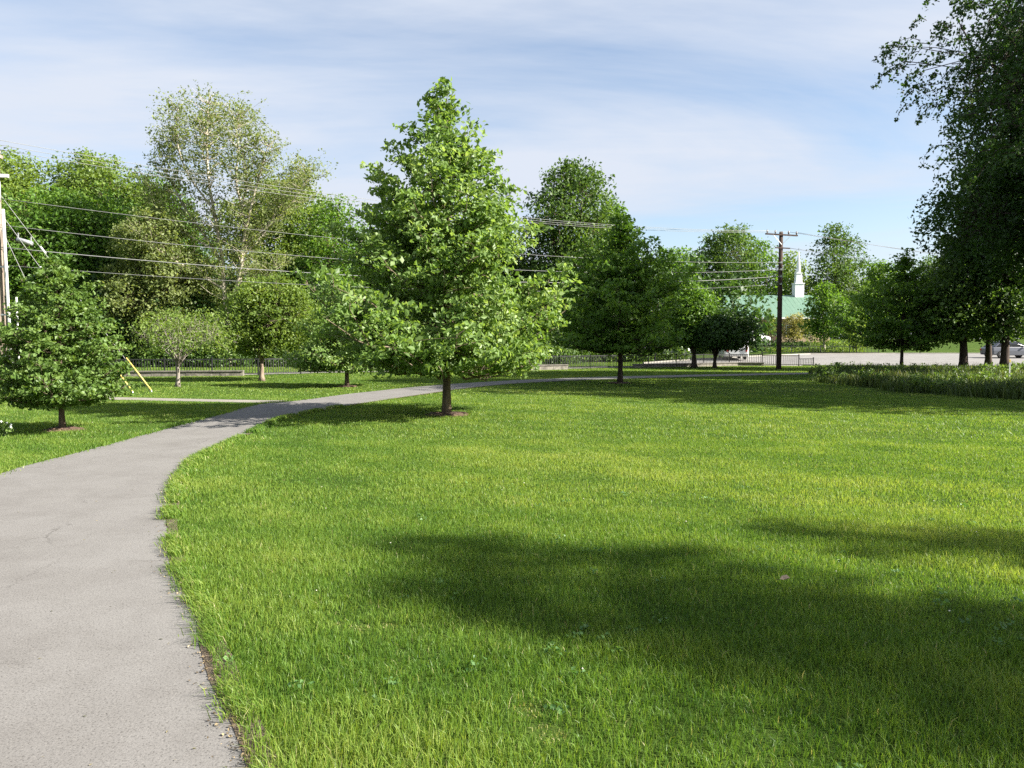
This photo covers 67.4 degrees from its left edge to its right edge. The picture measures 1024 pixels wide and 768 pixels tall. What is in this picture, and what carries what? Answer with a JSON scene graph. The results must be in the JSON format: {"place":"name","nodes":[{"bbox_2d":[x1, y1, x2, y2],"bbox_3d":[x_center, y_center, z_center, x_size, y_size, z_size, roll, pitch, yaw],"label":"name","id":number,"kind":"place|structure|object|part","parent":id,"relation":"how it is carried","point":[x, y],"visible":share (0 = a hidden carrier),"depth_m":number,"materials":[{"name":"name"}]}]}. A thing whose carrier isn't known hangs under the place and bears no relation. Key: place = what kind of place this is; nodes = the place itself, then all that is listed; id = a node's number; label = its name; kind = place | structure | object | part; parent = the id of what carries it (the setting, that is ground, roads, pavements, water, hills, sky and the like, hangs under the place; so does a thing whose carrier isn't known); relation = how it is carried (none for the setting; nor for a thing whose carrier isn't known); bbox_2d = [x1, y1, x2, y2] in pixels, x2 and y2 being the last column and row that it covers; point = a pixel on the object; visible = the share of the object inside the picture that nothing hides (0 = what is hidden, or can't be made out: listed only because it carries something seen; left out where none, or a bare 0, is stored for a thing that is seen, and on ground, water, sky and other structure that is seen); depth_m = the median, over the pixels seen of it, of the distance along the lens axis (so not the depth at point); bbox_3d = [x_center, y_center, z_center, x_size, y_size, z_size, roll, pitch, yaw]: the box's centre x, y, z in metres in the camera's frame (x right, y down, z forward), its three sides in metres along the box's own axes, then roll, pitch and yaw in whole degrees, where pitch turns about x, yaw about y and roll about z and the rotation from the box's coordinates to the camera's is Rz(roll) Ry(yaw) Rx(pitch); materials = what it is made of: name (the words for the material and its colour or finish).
{"place":"outdoors","nodes":[
{"label":"outdoors","id":0,"kind":"place"},
{"bbox_2d":[109,397,283,402],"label":"connecting path","id":1,"kind":"structure","parent":0,"point":[174,399],"depth_m":22.37,"materials":[{"name":"concrete"}]},
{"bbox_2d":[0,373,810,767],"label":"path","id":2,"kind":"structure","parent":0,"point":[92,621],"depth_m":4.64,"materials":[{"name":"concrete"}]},
{"bbox_2d":[0,0,1022,338],"label":"sky","id":3,"kind":"structure","parent":0,"point":[703,114],"materials":[{"name":"blue"}]},
{"bbox_2d":[0,339,1023,767],"bbox_3d":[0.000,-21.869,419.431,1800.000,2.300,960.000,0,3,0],"label":"lawn ground","id":4,"kind":"structure","parent":0,"point":[756,721],"depth_m":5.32,"materials":[{"name":"green plant"}]},
{"bbox_2d":[0,420,13,435],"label":"flowering weed","id":5,"kind":"object","parent":4,"relation":"on","point":[6,427],"visible":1,"depth_m":13.51,"materials":[{"name":"white plant"}]},
{"bbox_2d":[0,151,19,389],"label":"utility pole","id":6,"kind":"object","parent":4,"relation":"on","point":[4,284],"visible":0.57,"depth_m":25.74,"materials":[{"name":"white wood"}]},
{"bbox_2d":[5,219,132,392],"bbox_3d":[-14.762,-2.630,25.470,4.824,6.150,0.067,1,3,10],"label":"guy wire","id":7,"kind":"object","parent":6,"relation":"attached to","point":[40,267],"visible":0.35,"depth_m":25.59,"materials":[{"name":"metal"}]},
{"bbox_2d":[1,196,151,390],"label":"guy wire","id":8,"kind":"object","parent":6,"relation":"attached to","point":[44,252],"visible":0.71,"depth_m":25.82,"materials":[{"name":"metal"}]},
{"bbox_2d":[1,198,780,262],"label":"overhead cable","id":9,"kind":"object","parent":6,"relation":"attached to","point":[329,237],"visible":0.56,"depth_m":30.02,"materials":[{"name":"black rubber"}]},
{"bbox_2d":[0,145,49,243],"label":"woodland tree","id":10,"kind":"object","parent":4,"relation":"on","point":[17,183],"visible":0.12,"depth_m":64.36,"materials":[{"name":"green plant"}]},
{"bbox_2d":[41,426,84,431],"bbox_3d":[-8.509,0.845,14.569,0.763,0.069,0.771,0,3,0],"label":"mulch ring","id":11,"kind":"object","parent":4,"relation":"on","point":[68,428],"visible":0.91,"depth_m":14.43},
{"bbox_2d":[0,256,141,426],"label":"young tree","id":12,"kind":"object","parent":4,"relation":"on","point":[26,380],"visible":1,"depth_m":14.04,"materials":[{"name":"green plant"}]},
{"bbox_2d":[7,146,163,263],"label":"woodland tree","id":13,"kind":"object","parent":4,"relation":"on","point":[84,176],"visible":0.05,"depth_m":66.75,"materials":[{"name":"green plant"}]},
{"bbox_2d":[1,180,170,340],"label":"woodland tree","id":14,"kind":"object","parent":4,"relation":"on","point":[70,221],"visible":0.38,"depth_m":54.04,"materials":[{"name":"green plant"}]},
{"bbox_2d":[93,203,229,366],"bbox_3d":[-24.665,-6.875,53.854,9.246,11.354,7.762,-1,3,-12],"label":"woodland tree","id":15,"kind":"object","parent":4,"relation":"on","point":[122,280],"visible":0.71,"depth_m":52.28,"materials":[{"name":"green plant"}]},
{"bbox_2d":[110,166,226,268],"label":"woodland tree","id":16,"kind":"object","parent":4,"relation":"on","point":[195,243],"visible":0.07,"depth_m":69.96,"materials":[{"name":"green plant"}]},
{"bbox_2d":[105,266,234,363],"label":"woodland tree","id":17,"kind":"object","parent":4,"relation":"on","point":[198,302],"visible":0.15,"depth_m":54.01,"materials":[{"name":"green plant"}]},
{"bbox_2d":[120,306,244,386],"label":"young tree","id":18,"kind":"object","parent":4,"relation":"on","point":[178,330],"visible":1,"depth_m":28.44,"materials":[{"name":"green plant"}]},
{"bbox_2d":[120,370,244,376],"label":"stone wall","id":19,"kind":"structure","parent":4,"relation":"on","point":[195,373],"depth_m":38.11,"materials":[{"name":"beige stone"}]},
{"bbox_2d":[109,80,337,366],"bbox_3d":[-19.715,-10.791,53.336,15.314,20.432,9.250,0,3,0],"label":"white limbed tree","id":20,"kind":"object","parent":4,"relation":"on","point":[307,173],"visible":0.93,"depth_m":53.00,"materials":[{"name":"green plant"}]},
{"bbox_2d":[204,269,321,380],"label":"young tree","id":21,"kind":"object","parent":4,"relation":"on","point":[271,314],"visible":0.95,"depth_m":32.57,"materials":[{"name":"green plant"}]},
{"bbox_2d":[200,168,342,292],"bbox_3d":[-19.946,-10.182,65.647,12.590,16.001,10.770,0,3,0],"label":"woodland tree","id":22,"kind":"object","parent":4,"relation":"on","point":[287,241],"visible":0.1,"depth_m":63.70,"materials":[{"name":"green plant"}]},
{"bbox_2d":[223,251,326,356],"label":"woodland tree","id":23,"kind":"object","parent":4,"relation":"on","point":[289,273],"visible":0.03,"depth_m":58.77,"materials":[{"name":"green plant"}]},
{"bbox_2d":[13,355,558,374],"bbox_3d":[-12.314,-0.925,40.718,33.799,1.050,2.155,-1,3,-22],"label":"iron fence","id":24,"kind":"object","parent":4,"relation":"on","point":[212,359],"visible":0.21,"depth_m":38.87,"materials":[{"name":"black metal"}]},
{"bbox_2d":[278,192,390,342],"bbox_3d":[-13.078,-7.908,57.744,9.531,12.831,8.136,-3,4,-44],"label":"woodland tree","id":25,"kind":"object","parent":4,"relation":"on","point":[333,216],"visible":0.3,"depth_m":56.85,"materials":[{"name":"green plant"}]},
{"bbox_2d":[333,385,356,386],"bbox_3d":[-6.261,0.072,29.121,0.886,0.066,0.887,-2,4,-34],"label":"mulch ring","id":26,"kind":"object","parent":4,"relation":"on","point":[345,386],"visible":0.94,"depth_m":28.95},
{"bbox_2d":[274,286,384,385],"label":"young tree","id":27,"kind":"object","parent":26,"relation":"on","point":[321,351],"visible":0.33,"depth_m":28.29,"materials":[{"name":"green plant"}]},
{"bbox_2d":[7,327,691,367],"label":"undergrowth","id":28,"kind":"object","parent":4,"relation":"on","point":[564,352],"visible":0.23,"depth_m":53.37,"materials":[{"name":"green plant"}]},
{"bbox_2d":[61,251,173,356],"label":"woodland tree","id":29,"kind":"object","parent":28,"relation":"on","point":[92,277],"visible":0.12,"depth_m":53.43,"materials":[{"name":"green plant"}]},
{"bbox_2d":[330,209,473,323],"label":"woodland tree","id":30,"kind":"object","parent":4,"relation":"on","point":[388,303],"visible":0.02,"depth_m":60.72,"materials":[{"name":"green plant"}]},
{"bbox_2d":[286,76,582,412],"bbox_3d":[-1.581,-3.089,17.056,6.486,7.655,6.877,0,3,0],"label":"plane tree","id":31,"kind":"object","parent":4,"relation":"on","point":[462,334],"visible":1,"depth_m":16.45,"materials":[{"name":"green plant"}]},
{"bbox_2d":[425,411,466,416],"bbox_3d":[-1.488,0.676,17.772,1.065,0.073,1.116,0,3,0],"label":"mulch ring","id":32,"kind":"object","parent":4,"relation":"on","point":[454,413],"visible":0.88,"depth_m":17.52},
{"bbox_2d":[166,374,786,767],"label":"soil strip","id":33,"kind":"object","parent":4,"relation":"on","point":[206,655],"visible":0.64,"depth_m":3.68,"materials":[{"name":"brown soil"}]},
{"bbox_2d":[150,432,257,767],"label":"leaf litter","id":34,"kind":"object","parent":33,"relation":"on","point":[216,723],"visible":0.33,"depth_m":3.68,"materials":[{"name":"brown plant"}]},
{"bbox_2d":[207,244,785,354],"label":"woods","id":35,"kind":"object","parent":4,"relation":"on","point":[735,295],"visible":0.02,"depth_m":73.66,"materials":[{"name":"green plant"}]},
{"bbox_2d":[451,220,553,345],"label":"woodland tree","id":36,"kind":"object","parent":4,"relation":"on","point":[521,262],"visible":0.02,"depth_m":63.99,"materials":[{"name":"green plant"}]},
{"bbox_2d":[14,420,1023,767],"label":"clover","id":37,"kind":"object","parent":4,"relation":"on","point":[560,708],"depth_m":4.40,"materials":[{"name":"green plant"}]},
{"bbox_2d":[529,364,568,369],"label":"stone wall","id":38,"kind":"structure","parent":4,"relation":"on","point":[554,367],"depth_m":47.36,"materials":[{"name":"beige stone"}]},
{"bbox_2d":[509,155,628,340],"bbox_3d":[4.821,-10.354,63.469,10.412,16.743,11.736,0,3,0],"label":"woodland tree","id":39,"kind":"object","parent":4,"relation":"on","point":[562,235],"visible":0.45,"depth_m":61.71,"materials":[{"name":"green plant"}]},
{"bbox_2d":[578,192,648,323],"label":"woodland tree","id":40,"kind":"object","parent":4,"relation":"on","point":[614,198],"visible":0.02,"depth_m":66.75,"materials":[{"name":"green plant"}]},
{"bbox_2d":[608,382,630,383],"bbox_3d":[4.417,-0.064,31.636,1.062,0.072,1.026,0,3,0],"label":"mulch ring","id":41,"kind":"object","parent":4,"relation":"on","point":[620,382],"visible":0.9,"depth_m":31.35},
{"bbox_2d":[534,205,701,381],"bbox_3d":[4.177,-3.675,31.349,7.098,7.302,6.886,0,3,0],"label":"young tree","id":42,"kind":"object","parent":41,"relation":"on","point":[633,292],"visible":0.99,"depth_m":30.43,"materials":[{"name":"green plant"}]},
{"bbox_2d":[559,353,762,367],"bbox_3d":[10.351,-1.544,52.329,17.321,1.050,1.038,-2,3,-27],"label":"iron fence","id":43,"kind":"object","parent":4,"relation":"on","point":[703,354],"visible":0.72,"depth_m":51.55,"materials":[{"name":"black metal"}]},
{"bbox_2d":[649,262,673,311],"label":"distant tree","id":44,"kind":"object","parent":4,"relation":"on","point":[660,278],"visible":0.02,"depth_m":110.14,"materials":[{"name":"green plant"}]},
{"bbox_2d":[649,245,716,286],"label":"distant tree","id":45,"kind":"object","parent":4,"relation":"on","point":[678,253],"visible":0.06,"depth_m":115.31,"materials":[{"name":"green plant"}]},
{"bbox_2d":[658,280,731,367],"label":"young tree","id":46,"kind":"object","parent":4,"relation":"on","point":[699,301],"visible":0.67,"depth_m":50.14,"materials":[{"name":"green plant"}]},
{"bbox_2d":[632,362,764,367],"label":"stone wall","id":47,"kind":"structure","parent":4,"relation":"on","point":[698,364],"depth_m":53.59,"materials":[{"name":"beige stone"}]},
{"bbox_2d":[679,306,766,367],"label":"young tree","id":48,"kind":"object","parent":4,"relation":"on","point":[726,331],"visible":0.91,"depth_m":49.28,"materials":[{"name":"green plant"}]},
{"bbox_2d":[683,219,768,294],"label":"distant tree","id":49,"kind":"object","parent":4,"relation":"on","point":[736,242],"visible":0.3,"depth_m":119.06,"materials":[{"name":"green plant"}]},
{"bbox_2d":[724,236,795,294],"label":"distant tree","id":50,"kind":"object","parent":4,"relation":"on","point":[772,290],"visible":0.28,"depth_m":123.38,"materials":[{"name":"green plant"}]},
{"bbox_2d":[767,314,775,340],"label":"tree","id":51,"kind":"object","parent":4,"relation":"on","point":[769,327],"visible":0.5,"depth_m":87.70,"materials":[{"name":"green plant"}]},
{"bbox_2d":[716,252,829,341],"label":"church","id":52,"kind":"structure","parent":4,"relation":"on","point":[792,303],"depth_m":102.68,"materials":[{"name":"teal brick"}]},
{"bbox_2d":[766,326,776,340],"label":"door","id":53,"kind":"structure","parent":52,"relation":"in","point":[768,335],"depth_m":99.73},
{"bbox_2d":[762,354,799,365],"bbox_3d":[19.306,-1.661,55.270,2.641,0.970,0.109,2,3,29],"label":"iron fence","id":54,"kind":"object","parent":4,"relation":"on","point":[798,355],"visible":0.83,"depth_m":55.42,"materials":[{"name":"black metal"}]},
{"bbox_2d":[765,230,797,369],"bbox_3d":[16.615,-5.043,47.721,2.401,8.888,0.428,-1,3,-23],"label":"utility pole","id":55,"kind":"object","parent":4,"relation":"on","point":[779,323],"visible":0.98,"depth_m":47.68,"materials":[{"name":"wood"}]},
{"bbox_2d":[0,149,692,231],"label":"overhead cable","id":56,"kind":"object","parent":55,"relation":"attached to","point":[269,192],"visible":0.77,"depth_m":30.24,"materials":[{"name":"rubber"}]},
{"bbox_2d":[2,145,705,230],"bbox_3d":[-0.690,-8.361,36.362,40.221,0.944,0.015,-2,4,-33],"label":"overhead cable","id":57,"kind":"object","parent":55,"relation":"attached to","point":[293,192],"visible":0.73,"depth_m":30.09,"materials":[{"name":"rubber"}]},
{"bbox_2d":[0,140,766,230],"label":"overhead cable","id":58,"kind":"object","parent":55,"relation":"attached to","point":[340,195],"visible":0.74,"depth_m":30.11,"materials":[{"name":"rubber"}]},
{"bbox_2d":[0,247,779,282],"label":"overhead cable","id":59,"kind":"object","parent":55,"relation":"attached to","point":[263,269],"visible":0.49,"depth_m":28.93,"materials":[{"name":"black rubber"}]},
{"bbox_2d":[8,265,773,289],"bbox_3d":[-0.225,-4.973,36.628,40.256,1.292,0.013,-2,4,-33],"label":"overhead cable","id":60,"kind":"object","parent":55,"relation":"attached to","point":[279,283],"visible":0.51,"depth_m":29.30,"materials":[{"name":"black rubber"}]},
{"bbox_2d":[6,225,780,272],"bbox_3d":[-0.225,-5.965,36.575,40.256,1.101,0.016,-2,4,-33],"label":"overhead cable","id":61,"kind":"object","parent":55,"relation":"attached to","point":[273,253],"visible":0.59,"depth_m":29.27,"materials":[{"name":"black rubber"}]},
{"bbox_2d":[16,233,32,245],"bbox_3d":[-16.860,-5.004,26.571,0.544,0.450,0.150,0,3,0],"label":"splice case","id":62,"kind":"object","parent":61,"relation":"hanging from","point":[27,242],"visible":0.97,"depth_m":26.52,"materials":[{"name":"white plastic"}]},
{"bbox_2d":[791,248,924,266],"bbox_3d":[52.071,-10.451,71.496,84.771,2.016,0.020,-2,4,-35],"label":"overhead cable","id":63,"kind":"object","parent":55,"relation":"attached to","point":[847,256],"visible":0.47,"depth_m":50.65,"materials":[{"name":"black rubber"}]},
{"bbox_2d":[792,232,935,253],"bbox_3d":[52.025,-11.621,71.489,84.683,2.208,0.020,-2,4,-34],"label":"overhead cable","id":64,"kind":"object","parent":55,"relation":"attached to","point":[849,241],"visible":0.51,"depth_m":50.66,"materials":[{"name":"black rubber"}]},
{"bbox_2d":[797,232,936,254],"bbox_3d":[52.317,-11.363,71.604,84.120,1.892,0.020,-2,4,-35],"label":"overhead cable","id":65,"kind":"object","parent":55,"relation":"attached to","point":[857,242],"visible":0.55,"depth_m":51.51,"materials":[{"name":"black rubber"}]},
{"bbox_2d":[777,575,789,579],"bbox_3d":[1.829,1.309,5.179,0.096,0.038,0.042,0,3,0],"label":"fallen leaf","id":66,"kind":"object","parent":4,"relation":"on","point":[784,577],"visible":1,"depth_m":5.18,"materials":[{"name":"plant"}]},
{"bbox_2d":[762,338,809,348],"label":"hedge","id":67,"kind":"object","parent":4,"relation":"on","point":[800,343],"visible":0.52,"depth_m":80.01,"materials":[{"name":"green plant"}]},
{"bbox_2d":[775,312,809,344],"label":"tree","id":68,"kind":"object","parent":4,"relation":"on","point":[791,332],"visible":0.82,"depth_m":85.40,"materials":[{"name":"yellow plant"}]},
{"bbox_2d":[769,250,815,294],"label":"distant tree","id":69,"kind":"object","parent":4,"relation":"on","point":[790,282],"visible":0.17,"depth_m":129.82,"materials":[{"name":"green plant"}]},
{"bbox_2d":[799,357,813,365],"bbox_3d":[21.163,-1.546,55.270,1.372,0.740,0.102,-1,3,-19],"label":"handrail","id":70,"kind":"object","parent":4,"relation":"on","point":[805,361],"visible":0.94,"depth_m":55.26,"materials":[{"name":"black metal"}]},
{"bbox_2d":[798,317,815,344],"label":"tree","id":71,"kind":"object","parent":4,"relation":"on","point":[807,333],"visible":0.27,"depth_m":86.68,"materials":[{"name":"green plant"}]},
{"bbox_2d":[643,353,979,363],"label":"kerb","id":72,"kind":"structure","parent":4,"relation":"on","point":[818,353],"depth_m":72.30,"materials":[{"name":"concrete"}]},
{"bbox_2d":[766,346,864,352],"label":"hedge","id":73,"kind":"object","parent":4,"relation":"on","point":[816,349],"visible":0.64,"depth_m":75.36,"materials":[{"name":"green plant"}]},
{"bbox_2d":[761,345,878,353],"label":"wire fence","id":74,"kind":"object","parent":4,"relation":"on","point":[791,346],"visible":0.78,"depth_m":73.29,"materials":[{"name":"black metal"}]},
{"bbox_2d":[797,278,859,350],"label":"distant tree","id":75,"kind":"object","parent":4,"relation":"on","point":[819,313],"visible":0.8,"depth_m":77.05,"materials":[{"name":"green plant"}]},
{"bbox_2d":[791,221,875,338],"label":"distant tree","id":76,"kind":"object","parent":4,"relation":"on","point":[841,271],"visible":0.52,"depth_m":122.01,"materials":[{"name":"green plant"}]},
{"bbox_2d":[804,338,868,348],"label":"hedge","id":77,"kind":"object","parent":4,"relation":"on","point":[833,344],"visible":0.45,"depth_m":80.45,"materials":[{"name":"green plant"}]},
{"bbox_2d":[840,315,870,351],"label":"tree","id":78,"kind":"object","parent":4,"relation":"on","point":[856,345],"visible":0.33,"depth_m":73.73,"materials":[{"name":"green plant"}]},
{"bbox_2d":[691,267,1022,338],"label":"distant woods","id":79,"kind":"object","parent":4,"relation":"on","point":[854,291],"visible":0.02,"depth_m":151.74,"materials":[{"name":"green plant"}]},
{"bbox_2d":[848,257,913,338],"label":"distant tree","id":80,"kind":"object","parent":4,"relation":"on","point":[877,269],"visible":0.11,"depth_m":126.08,"materials":[{"name":"green plant"}]},
{"bbox_2d":[818,247,963,365],"bbox_3d":[23.448,-4.607,46.907,7.996,7.508,6.942,3,4,43],"label":"young tree","id":81,"kind":"object","parent":4,"relation":"on","point":[896,334],"visible":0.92,"depth_m":46.18,"materials":[{"name":"green plant"}]},
{"bbox_2d":[910,254,949,334],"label":"distant tree","id":82,"kind":"object","parent":4,"relation":"on","point":[928,261],"visible":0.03,"depth_m":128.53,"materials":[{"name":"green plant"}]},
{"bbox_2d":[871,0,1023,193],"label":"overhanging tree","id":83,"kind":"object","parent":4,"relation":"on","point":[1012,68],"visible":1,"depth_m":28.35,"materials":[{"name":"green plant"}]},
{"bbox_2d":[902,174,1023,366],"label":"shade tree","id":84,"kind":"object","parent":4,"relation":"on","point":[972,323],"visible":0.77,"depth_m":44.08,"materials":[{"name":"green plant"}]},
{"bbox_2d":[908,6,1023,281],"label":"shade tree","id":85,"kind":"object","parent":4,"relation":"on","point":[995,228],"visible":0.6,"depth_m":37.00,"materials":[{"name":"green plant"}]},
{"bbox_2d":[939,144,1001,364],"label":"shade tree","id":86,"kind":"object","parent":4,"relation":"on","point":[988,353],"depth_m":47.28,"materials":[{"name":"green plant"}]},
{"bbox_2d":[941,134,1023,365],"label":"shade tree","id":87,"kind":"object","parent":4,"relation":"on","point":[1005,353],"visible":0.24,"depth_m":43.94,"materials":[{"name":"green plant"}]},
{"bbox_2d":[244,365,800,374],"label":"sidewalk","id":88,"kind":"structure","parent":0,"point":[368,371],"depth_m":42.55,"materials":[{"name":"concrete"}]},
{"bbox_2d":[646,354,1023,365],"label":"road","id":89,"kind":"structure","parent":0,"point":[894,359],"depth_m":63.50,"materials":[{"name":"grey asphalt"}]},
{"bbox_2d":[718,341,748,359],"bbox_3d":[18.321,-3.094,63.931,2.040,2.049,4.890,0,3,7],"label":"parked van","id":90,"kind":"object","parent":89,"relation":"on","point":[744,351],"visible":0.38,"depth_m":61.62,"materials":[{"name":"white paint"}]},
{"bbox_2d":[980,341,1023,357],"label":"parked car","id":91,"kind":"object","parent":89,"relation":"on","point":[1016,349],"visible":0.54,"depth_m":65.09,"materials":[{"name":"grey paint"}]},
{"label":"window","id":92,"kind":"part","parent":91,"relation":"part of","materials":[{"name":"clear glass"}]},
{"bbox_2d":[806,361,1023,399],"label":"tall grass","id":93,"kind":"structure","parent":0,"point":[1008,388],"depth_m":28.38,"materials":[{"name":"green plant"}]}
]}

